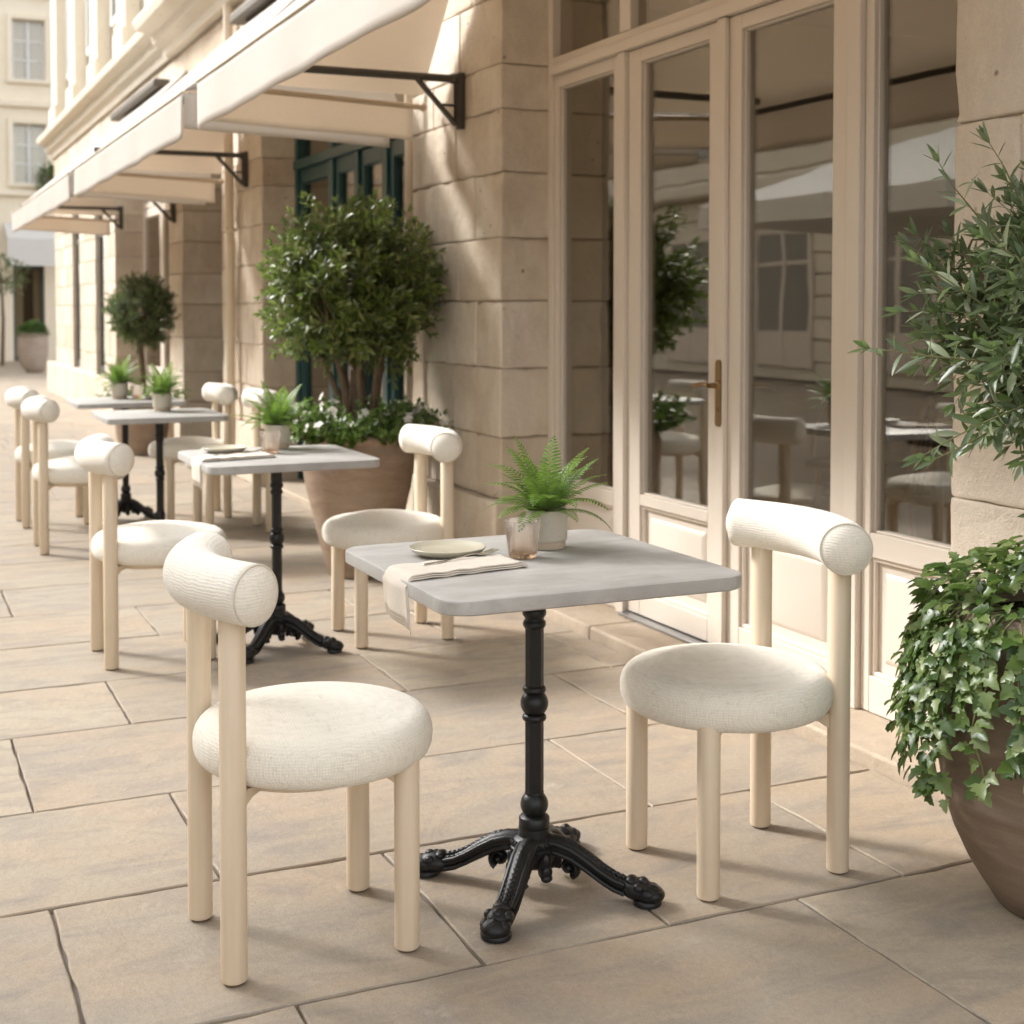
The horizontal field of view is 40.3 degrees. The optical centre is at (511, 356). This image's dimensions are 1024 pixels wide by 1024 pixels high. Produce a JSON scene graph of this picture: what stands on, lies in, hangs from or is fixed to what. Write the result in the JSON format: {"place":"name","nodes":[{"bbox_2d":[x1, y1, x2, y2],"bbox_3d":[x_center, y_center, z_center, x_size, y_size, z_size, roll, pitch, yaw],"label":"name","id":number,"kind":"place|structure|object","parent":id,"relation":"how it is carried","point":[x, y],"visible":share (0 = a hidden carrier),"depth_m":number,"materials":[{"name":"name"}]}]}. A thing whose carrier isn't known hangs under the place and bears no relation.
{"place":"outdoors","nodes":[
{"label":"outdoors","id":0,"kind":"place"},
{"bbox_2d":[15,323,43,366],"bbox_3d":[-10.441,-0.260,30.213,0.643,1.012,0.665,-1,2,-24],"label":"planter pot","id":1,"kind":"object","parent":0,"point":[18,344],"visible":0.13,"depth_m":30.02,"materials":[{"name":"ceramic"}]},
{"bbox_2d":[0,361,1023,1023],"bbox_3d":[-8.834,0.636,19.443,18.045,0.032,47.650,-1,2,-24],"label":"paving","id":2,"kind":"structure","parent":0,"point":[908,917],"depth_m":3.31,"materials":[{"name":"stone"}]},
{"bbox_2d":[0,253,29,365],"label":"street tree","id":3,"kind":"object","parent":2,"relation":"on","point":[2,348],"visible":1,"depth_m":31.24,"materials":[{"name":"green plant"}]},
{"bbox_2d":[0,0,56,360],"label":"end building","id":4,"kind":"structure","parent":2,"relation":"on","point":[25,73],"depth_m":34.07,"materials":[{"name":"beige stone"}]},
{"bbox_2d":[7,124,46,187],"bbox_3d":[-11.899,-4.955,34.310,1.040,1.650,0.800,-1,2,-24],"label":"window","id":5,"kind":"structure","parent":4,"relation":"in","point":[28,156],"depth_m":34.24,"materials":[{"name":"white glass"}]},
{"bbox_2d":[13,266,43,360],"bbox_3d":[-12.007,-1.107,34.561,0.900,2.400,0.500,-1,2,-24],"label":"shop door","id":6,"kind":"structure","parent":4,"relation":"in","point":[28,306],"depth_m":34.66,"materials":[{"name":"glass"}]},
{"bbox_2d":[6,20,51,84],"bbox_3d":[-11.899,-7.474,34.222,1.040,1.650,0.800,-1,2,-24],"label":"window","id":7,"kind":"structure","parent":4,"relation":"in","point":[27,40],"depth_m":34.17,"materials":[{"name":"white glass"}]},
{"bbox_2d":[4,223,55,265],"bbox_3d":[-11.475,-2.700,33.609,1.370,1.050,0.930,-1,2,-24],"label":"shop blind","id":8,"kind":"object","parent":4,"relation":"attached to","point":[33,248],"visible":0.59,"depth_m":33.18,"materials":[{"name":"fabric"}]},
{"bbox_2d":[36,161,54,190],"bbox_3d":[-11.255,-4.290,34.020,0.738,0.983,0.612,-1,2,-24],"label":"ledge plant","id":9,"kind":"object","parent":4,"relation":"on","point":[49,168],"visible":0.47,"depth_m":33.89,"materials":[{"name":"green plant"}]},
{"bbox_2d":[17,319,49,372],"bbox_3d":[-9.612,-0.215,28.050,0.647,1.073,0.635,-1,2,-24],"label":"planter pot","id":10,"kind":"object","parent":2,"relation":"on","point":[34,350],"visible":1,"depth_m":27.85,"materials":[{"name":"ceramic"}]},
{"bbox_2d":[5,386,88,527],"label":"dining chair","id":11,"kind":"object","parent":2,"relation":"on","point":[15,397],"visible":0.55,"depth_m":8.26,"materials":[{"name":"light wood"},{"name":"cream fabric"}]},
{"bbox_2d":[21,395,124,554],"bbox_3d":[-2.366,0.627,7.551,0.548,0.820,0.498,-1,2,-24],"label":"dining chair","id":12,"kind":"object","parent":2,"relation":"on","point":[41,412],"visible":0.78,"depth_m":7.33,"materials":[{"name":"light wood"},{"name":"cream fabric"}]},
{"bbox_2d":[66,396,185,519],"bbox_3d":[-2.364,0.633,8.530,0.635,0.740,0.635,-1,2,-24],"label":"cafe table","id":13,"kind":"object","parent":2,"relation":"on","point":[127,504],"visible":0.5,"depth_m":8.48,"materials":[{"name":"stone"}]},
{"bbox_2d":[92,356,141,398],"bbox_3d":[-2.410,0.121,8.615,0.370,0.275,0.322,0,2,-7],"label":"potted fern","id":14,"kind":"object","parent":13,"relation":"on","point":[119,380],"visible":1,"depth_m":8.57,"materials":[{"name":"green plant"}]},
{"bbox_2d":[130,385,143,398],"bbox_3d":[-2.315,0.218,8.615,0.081,0.083,0.081,-1,2,-24],"label":"tumbler","id":15,"kind":"object","parent":13,"relation":"on","point":[134,389],"visible":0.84,"depth_m":8.59,"materials":[{"name":"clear glass"}]},
{"bbox_2d":[95,270,186,455],"bbox_3d":[-3.320,0.043,12.430,0.784,1.646,0.832,-1,2,-24],"label":"potted tree","id":16,"kind":"object","parent":2,"relation":"on","point":[129,322],"visible":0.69,"depth_m":12.27,"materials":[{"name":"green plant"}]},
{"bbox_2d":[74,433,226,670],"bbox_3d":[-1.346,0.709,5.221,0.548,0.820,0.498,-1,2,-26],"label":"dining chair","id":17,"kind":"object","parent":2,"relation":"on","point":[106,461],"visible":0.84,"depth_m":5.01,"materials":[{"name":"light wood"},{"name":"cream fabric"}]},
{"bbox_2d":[92,408,228,519],"bbox_3d":[-1.877,0.671,7.434,0.621,0.740,0.621,-1,2,-24],"label":"cafe table","id":18,"kind":"object","parent":2,"relation":"on","point":[158,419],"visible":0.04,"depth_m":7.40,"materials":[{"name":"stone"}]},
{"bbox_2d":[135,361,191,410],"bbox_3d":[-1.893,0.158,7.569,0.322,0.275,0.369,0,2,-11],"label":"potted fern","id":19,"kind":"object","parent":18,"relation":"on","point":[161,387],"visible":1,"depth_m":7.55,"materials":[{"name":"green plant"}]},
{"bbox_2d":[148,383,237,519],"bbox_3d":[-1.993,0.586,8.719,0.548,0.820,0.498,-1,2,-24],"label":"dining chair","id":20,"kind":"object","parent":2,"relation":"on","point":[224,395],"visible":0.76,"depth_m":8.62,"materials":[{"name":"pale wood"},{"name":"cream woven fabric"}]},
{"bbox_2d":[185,388,279,532],"bbox_3d":[-1.626,0.607,8.128,0.548,0.820,0.498,-1,2,-24],"label":"dining chair","id":21,"kind":"object","parent":2,"relation":"on","point":[248,394],"visible":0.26,"depth_m":8.19,"materials":[{"name":"pale wood"},{"name":"cream woven fabric"}]},
{"bbox_2d":[178,444,379,663],"bbox_3d":[-0.899,0.744,5.332,0.642,0.740,0.642,-1,2,-24],"label":"cafe table","id":22,"kind":"object","parent":2,"relation":"on","point":[281,622],"visible":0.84,"depth_m":5.27,"materials":[{"name":"stone"}]},
{"bbox_2d":[202,445,247,452],"bbox_3d":[-1.117,0.361,5.422,0.175,0.020,0.175,-1,2,-24],"label":"plate","id":23,"kind":"object","parent":22,"relation":"on","point":[224,448],"visible":0.98,"depth_m":5.41,"materials":[{"name":"ceramic"}]},
{"bbox_2d":[191,452,275,490],"bbox_3d":[-1.026,0.423,5.163,0.316,0.114,0.164,-1,2,-31],"label":"napkin","id":24,"kind":"object","parent":22,"relation":"on","point":[196,469],"visible":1,"depth_m":5.12,"materials":[{"name":"fabric"}]},
{"bbox_2d":[219,449,263,454],"bbox_3d":[-1.028,0.359,5.235,0.024,0.009,0.218,2,3,45],"label":"fork","id":25,"kind":"object","parent":24,"relation":"on","point":[244,451],"visible":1,"depth_m":5.26,"materials":[{"name":"silver metal"}]},
{"bbox_2d":[259,431,280,453],"bbox_3d":[-0.933,0.331,5.378,0.081,0.083,0.081,-1,2,-24],"label":"tumbler","id":26,"kind":"object","parent":22,"relation":"on","point":[270,440],"visible":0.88,"depth_m":5.35,"materials":[{"name":"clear glass"}]},
{"bbox_2d":[229,380,318,448],"bbox_3d":[-0.948,0.228,5.551,0.370,0.275,0.322,0,2,-9],"label":"potted fern","id":27,"kind":"object","parent":22,"relation":"on","point":[276,414],"visible":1,"depth_m":5.53,"materials":[{"name":"green plant"}]},
{"bbox_2d":[163,531,432,986],"bbox_3d":[-0.436,0.790,2.890,0.548,0.820,0.498,-1,2,-24],"label":"dining chair","id":28,"kind":"object","parent":2,"relation":"on","point":[245,746],"visible":1,"depth_m":2.74,"materials":[{"name":"pale wood"},{"name":"cream woven fabric"}]},
{"bbox_2d":[252,184,454,578],"bbox_3d":[-0.772,0.107,6.757,0.998,1.914,0.992,1,2,28],"label":"potted shrub","id":29,"kind":"object","parent":2,"relation":"on","point":[378,308],"visible":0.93,"depth_m":6.57,"materials":[{"name":"green plant"}]},
{"bbox_2d":[322,424,462,648],"bbox_3d":[-0.480,0.698,5.537,0.548,0.820,0.498,-1,2,-23],"label":"dining chair","id":30,"kind":"object","parent":2,"relation":"on","point":[345,531],"visible":0.9,"depth_m":5.43,"materials":[{"name":"pale wood"},{"name":"cream woven fabric"}]},
{"bbox_2d":[36,0,1023,720],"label":"stone building","id":31,"kind":"structure","parent":2,"relation":"on","point":[676,264],"depth_m":6.49,"materials":[{"name":"stone"}]},
{"bbox_2d":[66,0,68,79],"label":"upper window","id":32,"kind":"structure","parent":31,"relation":"in","point":[67,36],"depth_m":20.72,"materials":[{"name":"white paint"}]},
{"bbox_2d":[76,215,80,366],"bbox_3d":[-6.072,-1.143,19.701,0.060,2.590,0.740,-1,2,-24],"label":"window","id":33,"kind":"structure","parent":31,"relation":"in","point":[77,235],"depth_m":19.98,"materials":[{"name":"glass"}]},
{"bbox_2d":[86,0,89,55],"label":"upper window","id":34,"kind":"structure","parent":31,"relation":"in","point":[87,1],"depth_m":18.77,"materials":[{"name":"white paint"}]},
{"bbox_2d":[99,215,104,373],"bbox_3d":[-5.122,-1.070,17.607,0.060,2.590,0.740,-1,2,-24],"label":"window","id":35,"kind":"structure","parent":31,"relation":"in","point":[101,239],"depth_m":17.88,"materials":[{"name":"glass"}]},
{"bbox_2d":[11,70,210,235],"bbox_3d":[-3.957,-1.937,13.355,1.189,1.350,5.130,-1,2,-24],"label":"awning","id":36,"kind":"object","parent":31,"relation":"attached to","point":[55,195],"visible":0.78,"depth_m":13.93,"materials":[{"name":"fabric"}]},
{"bbox_2d":[110,0,115,26],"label":"upper window","id":37,"kind":"structure","parent":31,"relation":"in","point":[112,2],"depth_m":16.81,"materials":[{"name":"white paint"}]},
{"bbox_2d":[143,204,162,377],"bbox_3d":[-4.107,-0.715,16.029,0.055,1.990,1.175,-1,2,-24],"label":"window","id":38,"kind":"structure","parent":31,"relation":"in","point":[152,212],"depth_m":16.44,"materials":[{"name":"paint"}]},
{"bbox_2d":[143,201,162,209],"bbox_3d":[-4.107,-2.014,15.983,0.055,0.590,1.175,-1,2,-24],"label":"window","id":39,"kind":"structure","parent":31,"relation":"in","point":[146,205],"depth_m":16.19,"materials":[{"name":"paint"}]},
{"bbox_2d":[161,203,169,377],"bbox_3d":[-3.633,-0.678,14.984,0.055,1.990,1.080,-1,2,-24],"label":"window","id":40,"kind":"structure","parent":31,"relation":"in","point":[165,206],"depth_m":15.38,"materials":[{"name":"paint"}]},
{"bbox_2d":[223,4,238,444],"bbox_3d":[-2.172,-0.906,10.761,0.105,3.580,0.090,-1,2,-24],"label":"downpipe","id":41,"kind":"object","parent":31,"relation":"attached to","point":[229,229],"visible":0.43,"depth_m":10.73,"materials":[{"name":"metal"}]},
{"bbox_2d":[73,0,396,202],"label":"awning","id":42,"kind":"object","parent":31,"relation":"attached to","point":[163,133],"visible":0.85,"depth_m":9.40,"materials":[{"name":"fabric"}]},
{"bbox_2d":[300,162,327,478],"bbox_3d":[-1.358,-0.220,9.836,0.055,2.243,0.756,-1,2,-24],"label":"glass door","id":43,"kind":"structure","parent":31,"relation":"in","point":[317,173],"depth_m":10.09,"materials":[{"name":"teal paint"}]},
{"bbox_2d":[196,0,464,139],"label":"awning","id":44,"kind":"object","parent":31,"relation":"attached to","point":[384,46],"visible":1,"depth_m":6.55,"materials":[{"name":"fabric"}]},
{"bbox_2d":[336,153,354,394],"bbox_3d":[-1.062,-0.197,9.185,0.055,2.243,0.466,-1,2,-24],"label":"glass door","id":45,"kind":"structure","parent":31,"relation":"in","point":[345,164],"depth_m":9.29,"materials":[{"name":"teal paint"}]},
{"bbox_2d":[361,146,383,401],"bbox_3d":[-0.837,-0.180,8.689,0.055,2.243,0.476,-1,2,-24],"label":"glass door","id":46,"kind":"structure","parent":31,"relation":"in","point":[372,156],"depth_m":8.80,"materials":[{"name":"teal paint"}]},
{"bbox_2d":[390,139,404,408],"bbox_3d":[-0.517,-0.155,7.984,0.055,2.243,0.926,-1,2,-24],"label":"glass door","id":47,"kind":"structure","parent":31,"relation":"in","point":[397,146],"depth_m":8.31,"materials":[{"name":"teal paint"}]},
{"bbox_2d":[404,94,412,402],"bbox_3d":[-0.554,-0.784,7.125,0.164,3.571,0.089,-1,2,-24],"label":"downpipe","id":48,"kind":"object","parent":31,"relation":"attached to","point":[408,98],"visible":0.09,"depth_m":7.10,"materials":[{"name":"paint"}]},
{"bbox_2d":[555,56,616,607],"bbox_3d":[0.344,-0.103,6.039,0.055,2.291,0.611,-1,2,-24],"label":"window","id":49,"kind":"structure","parent":31,"relation":"in","point":[606,494],"depth_m":6.24,"materials":[{"name":"paint"}]},
{"bbox_2d":[627,17,775,642],"bbox_3d":[0.671,-0.083,5.291,0.187,2.275,0.886,-1,2,-24],"label":"glass door","id":50,"kind":"structure","parent":31,"relation":"in","point":[691,529],"depth_m":5.35,"materials":[{"name":"paint"}]},
{"bbox_2d":[726,0,847,671],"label":"glass door","id":51,"kind":"structure","parent":31,"relation":"in","point":[799,583],"depth_m":4.91,"materials":[{"name":"paint"}]},
{"bbox_2d":[807,389,887,508],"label":"bistro chair","id":52,"kind":"object","parent":31,"relation":"on","point":[821,467],"visible":0.25,"depth_m":7.43,"materials":[{"name":"wood"}]},
{"bbox_2d":[823,396,935,536],"bbox_3d":[1.598,0.612,6.105,0.467,0.894,0.410,1,2,30],"label":"bistro chair","id":53,"kind":"object","parent":31,"relation":"on","point":[893,498],"visible":0.58,"depth_m":6.01,"materials":[{"name":"wood"}]},
{"bbox_2d":[861,0,950,720],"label":"window","id":54,"kind":"structure","parent":31,"relation":"in","point":[897,558],"depth_m":4.29,"materials":[{"name":"paint"}]},
{"bbox_2d":[885,418,952,542],"bbox_3d":[1.991,0.680,6.531,0.740,0.725,0.740,-1,2,-24],"label":"round table","id":55,"kind":"object","parent":31,"relation":"on","point":[906,426],"visible":0.27,"depth_m":6.51,"materials":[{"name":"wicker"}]},
{"bbox_2d":[345,529,741,943],"bbox_3d":[0.050,0.822,3.111,0.690,0.740,0.690,-1,2,-24],"label":"cafe table","id":56,"kind":"object","parent":2,"relation":"on","point":[587,567],"visible":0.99,"depth_m":3.05,"materials":[{"name":"stone"}]},
{"bbox_2d":[409,540,485,558],"bbox_3d":[-0.146,0.440,3.163,0.175,0.020,0.175,-1,2,-24],"label":"plate","id":57,"kind":"object","parent":56,"relation":"on","point":[441,549],"visible":0.98,"depth_m":3.18,"materials":[{"name":"ceramic"}]},
{"bbox_2d":[382,553,526,634],"bbox_3d":[-0.114,0.500,2.965,0.316,0.114,0.164,-1,2,-31],"label":"napkin","id":58,"kind":"object","parent":56,"relation":"on","point":[396,598],"visible":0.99,"depth_m":2.92,"materials":[{"name":"fabric"}]},
{"bbox_2d":[422,548,498,564],"bbox_3d":[-0.112,0.436,3.039,0.024,0.009,0.218,2,3,45],"label":"fork","id":59,"kind":"object","parent":58,"relation":"on","point":[485,553],"visible":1,"depth_m":3.06,"materials":[{"name":"silver metal"}]},
{"bbox_2d":[504,517,540,559],"bbox_3d":[0.024,0.408,3.126,0.082,0.085,0.082,-1,2,-24],"label":"tumbler","id":60,"kind":"object","parent":56,"relation":"on","point":[522,538],"visible":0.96,"depth_m":3.10,"materials":[{"name":"clear glass"}]},
{"bbox_2d":[481,435,612,550],"bbox_3d":[0.070,0.315,3.262,0.307,0.262,0.352,-1,2,-24],"label":"potted fern","id":61,"kind":"object","parent":56,"relation":"on","point":[546,500],"visible":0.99,"depth_m":3.22,"materials":[{"name":"green plant"}]},
{"bbox_2d":[265,479,945,800],"bbox_3d":[0.320,1.093,6.007,0.450,0.098,14.594,-1,2,-24],"label":"door step","id":62,"kind":"object","parent":2,"relation":"on","point":[872,743],"depth_m":5.19,"materials":[{"name":"stone"}]},
{"bbox_2d":[620,499,872,902],"bbox_3d":[0.524,0.777,3.270,0.548,0.820,0.498,-1,2,-24],"label":"dining chair","id":63,"kind":"object","parent":2,"relation":"on","point":[759,689],"visible":1,"depth_m":3.18,"materials":[{"name":"fabric upholstery"},{"name":"lacquered wood"}]},
{"bbox_2d":[846,119,1023,917],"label":"potted olive","id":64,"kind":"object","parent":2,"relation":"on","point":[963,685],"visible":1,"depth_m":2.91,"materials":[{"name":"green plant"}]}
]}

